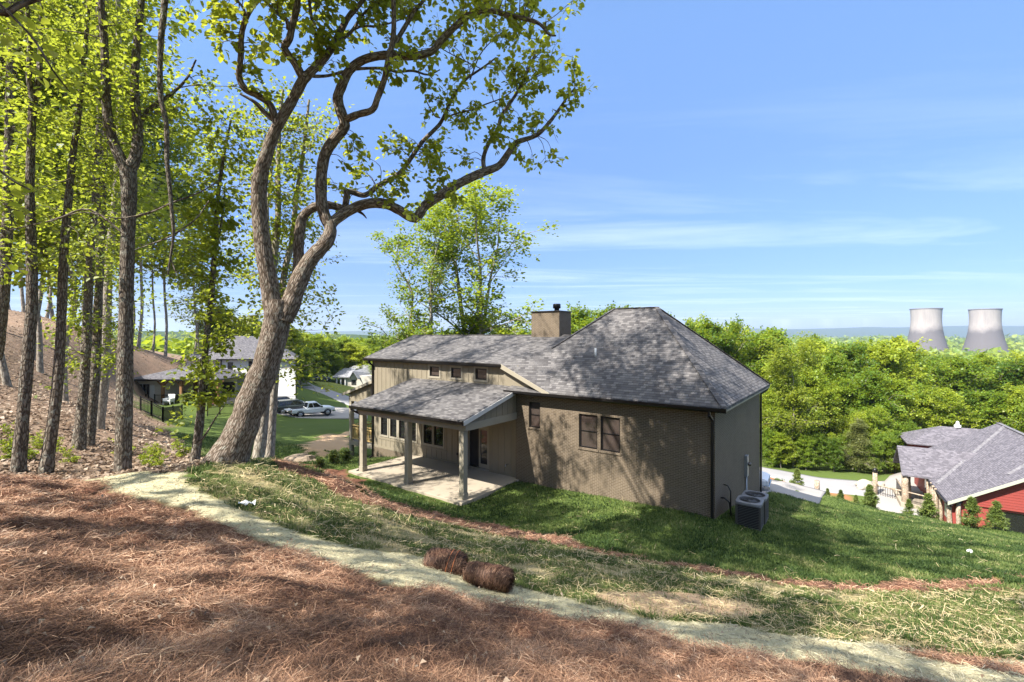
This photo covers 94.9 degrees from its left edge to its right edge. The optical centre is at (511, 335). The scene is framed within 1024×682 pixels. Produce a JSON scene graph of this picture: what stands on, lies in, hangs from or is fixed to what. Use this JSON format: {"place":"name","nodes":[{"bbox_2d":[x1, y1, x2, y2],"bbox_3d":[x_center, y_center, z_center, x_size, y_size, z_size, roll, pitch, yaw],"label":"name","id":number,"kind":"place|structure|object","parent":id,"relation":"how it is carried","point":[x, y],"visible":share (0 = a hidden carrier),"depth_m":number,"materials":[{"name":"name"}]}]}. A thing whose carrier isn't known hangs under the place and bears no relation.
{"place":"outdoors","nodes":[
{"label":"outdoors","id":0,"kind":"place"},
{"bbox_2d":[114,330,393,342],"bbox_3d":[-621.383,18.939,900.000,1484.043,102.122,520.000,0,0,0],"label":"wooded hills","id":1,"kind":"structure","parent":0,"point":[178,335],"depth_m":881.18,"materials":[{"name":"plant"}]},
{"bbox_2d":[277,407,358,418],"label":"house driveway","id":2,"kind":"structure","parent":0,"point":[341,413],"depth_m":61.37,"materials":[{"name":"concrete"}]},
{"bbox_2d":[277,398,304,413],"bbox_3d":[-28.362,9.203,61.524,4.920,1.830,2.240,0,0,-36],"label":"parked suv","id":3,"kind":"object","parent":2,"relation":"on","point":[283,404],"visible":0.36,"depth_m":60.29,"materials":[{"name":"grey paint"}]},
{"bbox_2d":[284,401,335,416],"bbox_3d":[-25.942,9.406,60.346,5.900,1.830,2.240,0,0,-38],"label":"pickup truck","id":4,"kind":"object","parent":2,"relation":"on","point":[311,407],"visible":0.99,"depth_m":59.85,"materials":[{"name":"white paint"}]},
{"bbox_2d":[297,380,355,404],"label":"street","id":5,"kind":"structure","parent":0,"point":[344,399],"depth_m":91.53,"materials":[{"name":"asphalt"}]},
{"bbox_2d":[312,380,354,395],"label":"front lawn","id":6,"kind":"structure","parent":0,"point":[339,388],"depth_m":108.57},
{"bbox_2d":[304,334,337,374],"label":"broadleaf tree","id":7,"kind":"object","parent":6,"relation":"on","point":[318,347],"visible":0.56,"depth_m":117.33,"materials":[{"name":"green plant"}]},
{"bbox_2d":[0,310,1023,681],"bbox_3d":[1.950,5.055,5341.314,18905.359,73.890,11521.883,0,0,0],"label":"ground","id":8,"kind":"structure","parent":0,"point":[316,436],"depth_m":8.74,"materials":[{"name":"soil"}]},
{"bbox_2d":[0,0,90,360],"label":"woodland tree","id":9,"kind":"object","parent":8,"relation":"on","point":[5,289],"visible":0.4,"depth_m":14.44,"materials":[{"name":"green plant"}]},
{"bbox_2d":[0,0,103,281],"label":"basswood tree","id":10,"kind":"object","parent":8,"relation":"on","point":[9,10],"visible":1,"depth_m":3.15,"materials":[{"name":"green plant"}]},
{"bbox_2d":[0,0,151,474],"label":"woodland tree","id":11,"kind":"object","parent":8,"relation":"on","point":[19,454],"visible":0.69,"depth_m":10.29,"materials":[{"name":"green plant"}]},
{"bbox_2d":[0,0,179,451],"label":"woodland tree","id":12,"kind":"object","parent":8,"relation":"on","point":[79,438],"visible":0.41,"depth_m":15.45,"materials":[{"name":"green plant"}]},
{"bbox_2d":[0,9,181,386],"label":"woodland tree","id":13,"kind":"object","parent":8,"relation":"on","point":[5,377],"visible":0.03,"depth_m":26.02,"materials":[{"name":"green plant"}]},
{"bbox_2d":[17,0,170,445],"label":"woodland tree","id":14,"kind":"object","parent":8,"relation":"on","point":[94,385],"visible":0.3,"depth_m":16.49,"materials":[{"name":"green plant"}]},
{"bbox_2d":[0,5,199,373],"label":"woodland tree","id":15,"kind":"object","parent":8,"relation":"on","point":[39,363],"visible":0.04,"depth_m":34.08,"materials":[{"name":"green plant"}]},
{"bbox_2d":[0,0,207,473],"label":"woodland tree","id":16,"kind":"object","parent":8,"relation":"on","point":[47,460],"visible":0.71,"depth_m":10.55,"materials":[{"name":"green plant"}]},
{"bbox_2d":[0,309,209,480],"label":"leaf litter","id":17,"kind":"object","parent":8,"relation":"on","point":[106,470],"visible":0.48,"depth_m":15.67,"materials":[{"name":"plant"}]},
{"bbox_2d":[0,0,210,402],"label":"woodland tree","id":18,"kind":"object","parent":8,"relation":"on","point":[47,248],"visible":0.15,"depth_m":24.18,"materials":[{"name":"green plant"}]},
{"bbox_2d":[16,0,204,359],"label":"woodland tree","id":19,"kind":"object","parent":8,"relation":"on","point":[162,185],"visible":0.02,"depth_m":40.70,"materials":[{"name":"green plant"}]},
{"bbox_2d":[42,0,185,428],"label":"woodland tree","id":20,"kind":"object","parent":8,"relation":"on","point":[105,374],"visible":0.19,"depth_m":19.76,"materials":[{"name":"green plant"}]},
{"bbox_2d":[0,0,271,472],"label":"woodland tree","id":21,"kind":"object","parent":8,"relation":"on","point":[129,166],"visible":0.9,"depth_m":10.30,"materials":[{"name":"green plant"}]},
{"bbox_2d":[50,0,208,274],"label":"woodland vine","id":22,"kind":"object","parent":21,"relation":"hanging from","point":[162,26],"visible":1,"depth_m":9.97,"materials":[{"name":"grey plant"}]},
{"bbox_2d":[77,74,219,347],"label":"woodland tree","id":23,"kind":"object","parent":8,"relation":"on","point":[151,169],"visible":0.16,"depth_m":74.28,"materials":[{"name":"green plant"}]},
{"bbox_2d":[116,93,205,351],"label":"woodland tree","id":24,"kind":"object","parent":8,"relation":"on","point":[163,271],"visible":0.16,"depth_m":79.30,"materials":[{"name":"green plant"}]},
{"bbox_2d":[140,396,182,421],"bbox_3d":[-27.576,6.016,38.132,2.465,2.633,3.355,0,0,17],"label":"black fence","id":25,"kind":"object","parent":8,"relation":"on","point":[174,409],"visible":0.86,"depth_m":36.81,"materials":[{"name":"metal"}]},
{"bbox_2d":[105,67,240,355],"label":"woodland tree","id":26,"kind":"object","parent":8,"relation":"on","point":[180,190],"visible":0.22,"depth_m":79.76,"materials":[{"name":"green plant"}]},
{"bbox_2d":[143,120,258,351],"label":"woodland tree","id":27,"kind":"object","parent":8,"relation":"on","point":[191,160],"visible":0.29,"depth_m":87.33,"materials":[{"name":"green plant"}]},
{"bbox_2d":[163,238,239,349],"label":"woodland tree","id":28,"kind":"object","parent":8,"relation":"on","point":[187,308],"visible":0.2,"depth_m":90.96,"materials":[{"name":"green plant"}]},
{"bbox_2d":[146,102,281,463],"bbox_3d":[-7.679,-1.278,12.438,3.078,9.541,2.640,0,0,0],"label":"woodland tree","id":29,"kind":"object","parent":8,"relation":"on","point":[204,370],"visible":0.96,"depth_m":12.24,"materials":[{"name":"green plant"}]},
{"bbox_2d":[134,336,298,405],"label":"white house","id":30,"kind":"structure","parent":8,"relation":"on","point":[151,385],"depth_m":63.89,"materials":[{"name":"charcoal shingle"},{"name":"white painted siding"},{"name":"black metal"}]},
{"bbox_2d":[185,304,255,360],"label":"broadleaf tree","id":31,"kind":"object","parent":8,"relation":"on","point":[212,327],"visible":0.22,"depth_m":93.56,"materials":[{"name":"green plant"}]},
{"bbox_2d":[113,329,395,360],"bbox_3d":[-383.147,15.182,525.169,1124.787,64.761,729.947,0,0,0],"label":"hillside woodland","id":32,"kind":"object","parent":8,"relation":"on","point":[177,346],"visible":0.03,"depth_m":176.98,"materials":[{"name":"plant"}]},
{"bbox_2d":[206,73,345,458],"bbox_3d":[-7.378,-2.353,14.708,3.895,12.564,4.048,0,0,40],"label":"woodland tree","id":33,"kind":"object","parent":8,"relation":"on","point":[260,444],"visible":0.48,"depth_m":14.63,"materials":[{"name":"green plant"}]},
{"bbox_2d":[208,78,354,457],"bbox_3d":[-7.388,-2.099,15.095,4.071,12.196,4.840,0,0,-43],"label":"woodland tree","id":34,"kind":"object","parent":8,"relation":"on","point":[283,272],"visible":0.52,"depth_m":15.00,"materials":[{"name":"green plant"}]},
{"bbox_2d":[290,347,317,387],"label":"broadleaf tree","id":35,"kind":"object","parent":8,"relation":"on","point":[307,353],"visible":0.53,"depth_m":99.83,"materials":[{"name":"green plant"}]},
{"bbox_2d":[286,325,323,384],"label":"broadleaf tree","id":36,"kind":"object","parent":8,"relation":"on","point":[296,338],"visible":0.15,"depth_m":104.23,"materials":[{"name":"green plant"}]},
{"bbox_2d":[332,364,371,386],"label":"cottage","id":37,"kind":"structure","parent":8,"relation":"on","point":[353,377],"depth_m":118.00,"materials":[{"name":"grey"}]},
{"bbox_2d":[339,342,371,369],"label":"broadleaf tree","id":38,"kind":"object","parent":8,"relation":"on","point":[356,351],"visible":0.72,"depth_m":126.79,"materials":[{"name":"green plant"}]},
{"bbox_2d":[185,0,597,463],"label":"oak tree","id":39,"kind":"object","parent":8,"relation":"on","point":[234,442],"visible":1,"depth_m":10.80,"materials":[{"name":"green plant"}]},
{"bbox_2d":[356,200,481,353],"bbox_3d":[-8.988,-0.864,47.114,13.117,25.152,10.129,0,0,-34],"label":"tall oak tree","id":40,"kind":"object","parent":8,"relation":"on","point":[408,330],"visible":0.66,"depth_m":46.30,"materials":[{"name":"green plant"}]},
{"bbox_2d":[421,546,472,575],"bbox_3d":[-1.084,3.804,7.809,0.854,0.632,0.660,0,0,0],"label":"pine straw bale","id":41,"kind":"object","parent":8,"relation":"on","point":[454,561],"visible":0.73,"depth_m":7.63},
{"bbox_2d":[402,166,558,334],"bbox_3d":[-4.109,-2.330,50.161,14.982,31.479,19.402,0,0,-36],"label":"tall oak tree","id":42,"kind":"object","parent":8,"relation":"on","point":[478,322],"visible":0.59,"depth_m":48.74,"materials":[{"name":"green plant"}]},
{"bbox_2d":[459,560,516,592],"bbox_3d":[-0.360,3.780,7.311,0.891,0.480,0.507,0,0,21],"label":"pine straw bale","id":43,"kind":"object","parent":8,"relation":"on","point":[493,576],"visible":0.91,"depth_m":7.19},
{"bbox_2d":[1,458,997,681],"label":"fallen leaves","id":44,"kind":"object","parent":8,"relation":"on","point":[268,627],"visible":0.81,"depth_m":4.08,"materials":[{"name":"brown plant"}]},
{"bbox_2d":[0,456,1023,681],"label":"pine straw","id":45,"kind":"object","parent":8,"relation":"on","point":[47,669],"visible":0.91,"depth_m":4.36,"materials":[{"name":"plant"}]},
{"bbox_2d":[85,470,1023,681],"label":"blanket fibres","id":46,"kind":"object","parent":8,"relation":"on","point":[900,670],"visible":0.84,"depth_m":6.56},
{"bbox_2d":[342,304,770,518],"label":"brick house","id":47,"kind":"structure","parent":8,"relation":"on","point":[656,406],"depth_m":21.94,"materials":[{"name":"brown brick"}]},
{"bbox_2d":[468,427,488,470],"bbox_3d":[-1.748,5.885,24.808,1.500,2.270,0.180,0,0,37],"label":"patio door","id":48,"kind":"structure","parent":47,"relation":"in","point":[484,431],"depth_m":24.63,"materials":[{"name":"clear glass"}]},
{"bbox_2d":[528,402,540,430],"bbox_3d":[1.094,3.812,22.371,0.750,1.305,0.170,0,0,37],"label":"window","id":49,"kind":"structure","parent":47,"relation":"in","point":[534,406],"depth_m":22.41,"materials":[{"name":"glass"}]},
{"bbox_2d":[577,414,598,451],"bbox_3d":[3.369,4.248,20.680,1.020,1.575,0.170,0,0,37],"label":"window","id":50,"kind":"structure","parent":47,"relation":"in","point":[588,423],"depth_m":20.73,"materials":[{"name":"glass"}]},
{"bbox_2d":[599,416,620,455],"bbox_3d":[4.207,4.248,20.056,1.010,1.575,0.170,0,0,37],"label":"window","id":51,"kind":"structure","parent":47,"relation":"in","point":[610,426],"depth_m":20.10,"materials":[{"name":"glass"}]},
{"bbox_2d":[566,301,598,333],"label":"broadleaf tree","id":52,"kind":"object","parent":8,"relation":"on","point":[575,322],"visible":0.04,"depth_m":69.21,"materials":[{"name":"green plant"}]},
{"bbox_2d":[162,428,1023,590],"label":"lawn grass","id":53,"kind":"structure","parent":8,"relation":"on","point":[943,567],"depth_m":16.46,"materials":[{"name":"plant"}]},
{"bbox_2d":[571,300,622,332],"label":"broadleaf tree","id":54,"kind":"object","parent":8,"relation":"on","point":[599,313],"visible":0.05,"depth_m":67.07,"materials":[{"name":"green plant"}]},
{"bbox_2d":[181,455,1023,660],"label":"loose straw","id":55,"kind":"object","parent":8,"relation":"on","point":[766,609],"visible":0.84,"depth_m":8.95,"materials":[{"name":"plant"}]},
{"bbox_2d":[685,314,765,369],"bbox_3d":[28.938,7.066,66.235,13.110,20.288,11.525,0,0,30],"label":"broadleaf tree","id":56,"kind":"object","parent":8,"relation":"on","point":[724,341],"visible":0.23,"depth_m":63.73,"materials":[{"name":"green plant"}]},
{"bbox_2d":[735,495,763,530],"bbox_3d":[8.781,6.529,17.365,0.870,0.970,0.870,0,0,35],"label":"air conditioner","id":57,"kind":"object","parent":8,"relation":"on","point":[749,511],"visible":0.99,"depth_m":17.09,"materials":[{"name":"metal"}]},
{"bbox_2d":[741,490,768,524],"bbox_3d":[9.481,6.657,18.340,0.870,0.970,0.870,0,0,37],"label":"air conditioner","id":58,"kind":"object","parent":8,"relation":"on","point":[763,496],"visible":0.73,"depth_m":18.27,"materials":[{"name":"metal"}]},
{"bbox_2d":[730,325,802,377],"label":"broadleaf tree","id":59,"kind":"object","parent":8,"relation":"on","point":[752,353],"visible":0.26,"depth_m":65.86,"materials":[{"name":"green plant"}]},
{"bbox_2d":[762,428,781,467],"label":"broadleaf tree","id":60,"kind":"object","parent":8,"relation":"on","point":[766,438],"visible":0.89,"depth_m":55.59,"materials":[{"name":"green plant"}]},
{"bbox_2d":[762,389,794,465],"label":"broadleaf tree","id":61,"kind":"object","parent":8,"relation":"on","point":[767,403],"visible":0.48,"depth_m":57.45,"materials":[{"name":"green plant"}]},
{"bbox_2d":[764,403,796,465],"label":"broadleaf tree","id":62,"kind":"object","parent":8,"relation":"on","point":[779,430],"visible":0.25,"depth_m":56.48,"materials":[{"name":"green plant"}]},
{"bbox_2d":[765,430,800,467],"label":"broadleaf tree","id":63,"kind":"object","parent":8,"relation":"on","point":[781,438],"visible":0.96,"depth_m":55.04,"materials":[{"name":"green plant"}]},
{"bbox_2d":[762,372,808,452],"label":"broadleaf tree","id":64,"kind":"object","parent":8,"relation":"on","point":[794,430],"visible":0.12,"depth_m":59.20,"materials":[{"name":"green plant"}]},
{"bbox_2d":[758,331,837,466],"bbox_3d":[33.213,7.783,56.191,7.762,16.769,8.356,0,0,-34],"label":"broadleaf tree","id":65,"kind":"object","parent":8,"relation":"on","point":[793,395],"visible":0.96,"depth_m":56.06,"materials":[{"name":"green plant"}]},
{"bbox_2d":[792,433,819,469],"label":"broadleaf tree","id":66,"kind":"object","parent":8,"relation":"on","point":[806,451],"visible":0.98,"depth_m":54.69,"materials":[{"name":"green plant"}]},
{"bbox_2d":[776,335,842,426],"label":"broadleaf tree","id":67,"kind":"object","parent":8,"relation":"on","point":[824,349],"visible":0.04,"depth_m":70.63,"materials":[{"name":"green plant"}]},
{"bbox_2d":[794,363,840,458],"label":"broadleaf tree","id":68,"kind":"object","parent":8,"relation":"on","point":[807,380],"visible":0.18,"depth_m":64.12,"materials":[{"name":"green plant"}]},
{"bbox_2d":[812,432,831,469],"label":"broadleaf tree","id":69,"kind":"object","parent":8,"relation":"on","point":[820,444],"visible":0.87,"depth_m":55.04,"materials":[{"name":"green plant"}]},
{"bbox_2d":[801,375,845,456],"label":"broadleaf tree","id":70,"kind":"object","parent":8,"relation":"on","point":[822,390],"visible":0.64,"depth_m":62.89,"materials":[{"name":"green plant"}]},
{"bbox_2d":[809,349,856,427],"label":"broadleaf tree","id":71,"kind":"object","parent":8,"relation":"on","point":[832,364],"visible":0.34,"depth_m":66.99,"materials":[{"name":"green plant"}]},
{"bbox_2d":[823,437,846,471],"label":"broadleaf tree","id":72,"kind":"object","parent":8,"relation":"on","point":[833,445],"visible":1,"depth_m":54.23,"materials":[{"name":"green plant"}]},
{"bbox_2d":[816,341,879,380],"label":"broadleaf tree","id":73,"kind":"object","parent":8,"relation":"on","point":[854,357],"visible":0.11,"depth_m":71.63,"materials":[{"name":"green plant"}]},
{"bbox_2d":[823,373,876,435],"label":"broadleaf tree","id":74,"kind":"object","parent":8,"relation":"on","point":[844,393],"visible":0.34,"depth_m":64.77,"materials":[{"name":"green plant"}]},
{"bbox_2d":[833,410,869,467],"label":"broadleaf tree","id":75,"kind":"object","parent":8,"relation":"on","point":[846,422],"visible":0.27,"depth_m":59.93,"materials":[{"name":"green plant"}]},
{"bbox_2d":[836,417,892,471],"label":"broadleaf tree","id":76,"kind":"object","parent":8,"relation":"on","point":[858,429],"visible":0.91,"depth_m":54.43,"materials":[{"name":"green plant"}]},
{"bbox_2d":[859,484,879,508],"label":"young conifer","id":77,"kind":"object","parent":8,"relation":"on","point":[871,499],"visible":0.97,"depth_m":32.05,"materials":[{"name":"green plant"}]},
{"bbox_2d":[857,439,888,471],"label":"broadleaf tree","id":78,"kind":"object","parent":8,"relation":"on","point":[877,449],"visible":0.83,"depth_m":53.64,"materials":[{"name":"green plant"}]},
{"bbox_2d":[840,365,917,467],"bbox_3d":[49.064,11.177,64.186,9.228,14.370,9.606,0,0,-11],"label":"broadleaf tree","id":79,"kind":"object","parent":8,"relation":"on","point":[872,380],"visible":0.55,"depth_m":62.75,"materials":[{"name":"green plant"}]},
{"bbox_2d":[861,405,899,471],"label":"broadleaf tree","id":80,"kind":"object","parent":8,"relation":"on","point":[876,417],"visible":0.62,"depth_m":59.35,"materials":[{"name":"green plant"}]},
{"bbox_2d":[743,333,1023,362],"bbox_3d":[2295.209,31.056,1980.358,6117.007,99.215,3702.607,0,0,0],"label":"woodland","id":81,"kind":"object","parent":8,"relation":"on","point":[956,344],"visible":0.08,"depth_m":1190.82,"materials":[{"name":"green plant"}]},
{"bbox_2d":[871,432,901,472],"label":"broadleaf tree","id":82,"kind":"object","parent":8,"relation":"on","point":[889,442],"visible":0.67,"depth_m":54.57,"materials":[{"name":"green plant"}]},
{"bbox_2d":[854,338,937,387],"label":"broadleaf tree","id":83,"kind":"object","parent":8,"relation":"on","point":[884,356],"visible":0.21,"depth_m":73.11,"materials":[{"name":"green plant"}]},
{"bbox_2d":[875,376,933,432],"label":"broadleaf tree","id":84,"kind":"object","parent":8,"relation":"on","point":[896,385],"visible":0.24,"depth_m":64.19,"materials":[{"name":"green plant"}]},
{"bbox_2d":[871,333,953,383],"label":"broadleaf tree","id":85,"kind":"object","parent":8,"relation":"on","point":[898,341],"visible":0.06,"depth_m":80.28,"materials":[{"name":"green plant"}]},
{"bbox_2d":[876,472,961,515],"bbox_3d":[43.793,16.059,48.925,27.377,1.668,7.177,0,0,-43],"label":"paved court","id":86,"kind":"object","parent":8,"relation":"on","point":[888,504],"visible":0.19,"depth_m":44.78,"materials":[{"name":"concrete"}]},
{"bbox_2d":[892,348,962,416],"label":"broadleaf tree","id":87,"kind":"object","parent":8,"relation":"on","point":[932,365],"visible":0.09,"depth_m":76.27,"materials":[{"name":"green plant"}]},
{"bbox_2d":[915,493,939,519],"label":"young conifer","id":88,"kind":"object","parent":8,"relation":"on","point":[927,508],"visible":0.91,"depth_m":31.87,"materials":[{"name":"green plant"}]},
{"bbox_2d":[907,308,948,350],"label":"cooling tower","id":89,"kind":"structure","parent":8,"relation":"on","point":[926,323],"depth_m":977.74,"materials":[{"name":"concrete"}]},
{"bbox_2d":[902,378,959,427],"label":"broadleaf tree","id":90,"kind":"object","parent":8,"relation":"on","point":[919,393],"visible":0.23,"depth_m":67.13,"materials":[{"name":"green plant"}]},
{"bbox_2d":[910,385,982,428],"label":"broadleaf tree","id":91,"kind":"object","parent":8,"relation":"on","point":[948,414],"visible":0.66,"depth_m":64.83,"materials":[{"name":"green plant"}]},
{"bbox_2d":[892,421,1023,533],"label":"red house","id":92,"kind":"structure","parent":8,"relation":"on","point":[948,468],"depth_m":40.70,"materials":[{"name":"grey"}]},
{"bbox_2d":[994,511,1023,533],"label":"foundation wall","id":93,"kind":"structure","parent":92,"relation":"in","point":[1017,520],"depth_m":34.55,"materials":[{"name":"concrete"}]},
{"bbox_2d":[926,353,1004,428],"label":"broadleaf tree","id":94,"kind":"object","parent":8,"relation":"on","point":[969,373],"visible":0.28,"depth_m":75.69,"materials":[{"name":"green plant"}]},
{"bbox_2d":[952,388,986,428],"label":"broadleaf tree","id":95,"kind":"object","parent":8,"relation":"on","point":[966,391],"visible":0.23,"depth_m":67.21,"materials":[{"name":"green plant"}]},
{"bbox_2d":[958,496,991,529],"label":"young conifer","id":96,"kind":"object","parent":8,"relation":"on","point":[972,507],"visible":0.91,"depth_m":30.36,"materials":[{"name":"green plant"}]},
{"bbox_2d":[962,308,1008,354],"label":"cooling tower","id":97,"kind":"structure","parent":8,"relation":"on","point":[985,331],"depth_m":980.14,"materials":[{"name":"concrete"}]},
{"bbox_2d":[960,387,1018,428],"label":"broadleaf tree","id":98,"kind":"object","parent":8,"relation":"on","point":[997,398],"visible":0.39,"depth_m":64.86,"materials":[{"name":"green plant"}]},
{"bbox_2d":[982,500,1010,529],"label":"young conifer","id":99,"kind":"object","parent":8,"relation":"on","point":[995,516],"visible":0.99,"depth_m":30.14,"materials":[{"name":"green plant"}]},
{"bbox_2d":[977,356,1023,416],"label":"broadleaf tree","id":100,"kind":"object","parent":8,"relation":"on","point":[1011,369],"visible":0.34,"depth_m":76.31,"materials":[{"name":"green plant"}]},
{"bbox_2d":[978,380,1023,432],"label":"broadleaf tree","id":101,"kind":"object","parent":8,"relation":"on","point":[1017,393],"visible":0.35,"depth_m":63.51,"materials":[{"name":"green plant"}]},
{"bbox_2d":[999,398,1023,432],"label":"broadleaf tree","id":102,"kind":"object","parent":8,"relation":"on","point":[1020,427],"visible":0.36,"depth_m":61.02,"materials":[{"name":"green plant"}]},
{"bbox_2d":[0,0,1023,331],"label":"sky","id":103,"kind":"structure","parent":0,"point":[789,164],"materials":[{"name":"blue"}]},
{"bbox_2d":[171,326,1023,337],"bbox_3d":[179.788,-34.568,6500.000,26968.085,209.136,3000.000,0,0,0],"label":"distant ridge","id":104,"kind":"structure","parent":0,"point":[959,331],"depth_m":5990.58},
{"bbox_2d":[185,457,1023,659],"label":"bank grass","id":105,"kind":"structure","parent":0,"point":[913,621],"depth_m":9.21,"materials":[{"name":"plant"}]},
{"bbox_2d":[762,480,825,503],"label":"driveway","id":106,"kind":"structure","parent":0,"point":[814,495],"depth_m":29.82,"materials":[{"name":"concrete"}]},
{"bbox_2d":[762,467,894,496],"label":"road","id":107,"kind":"structure","parent":0,"point":[848,487],"depth_m":49.12,"materials":[{"name":"asphalt"}]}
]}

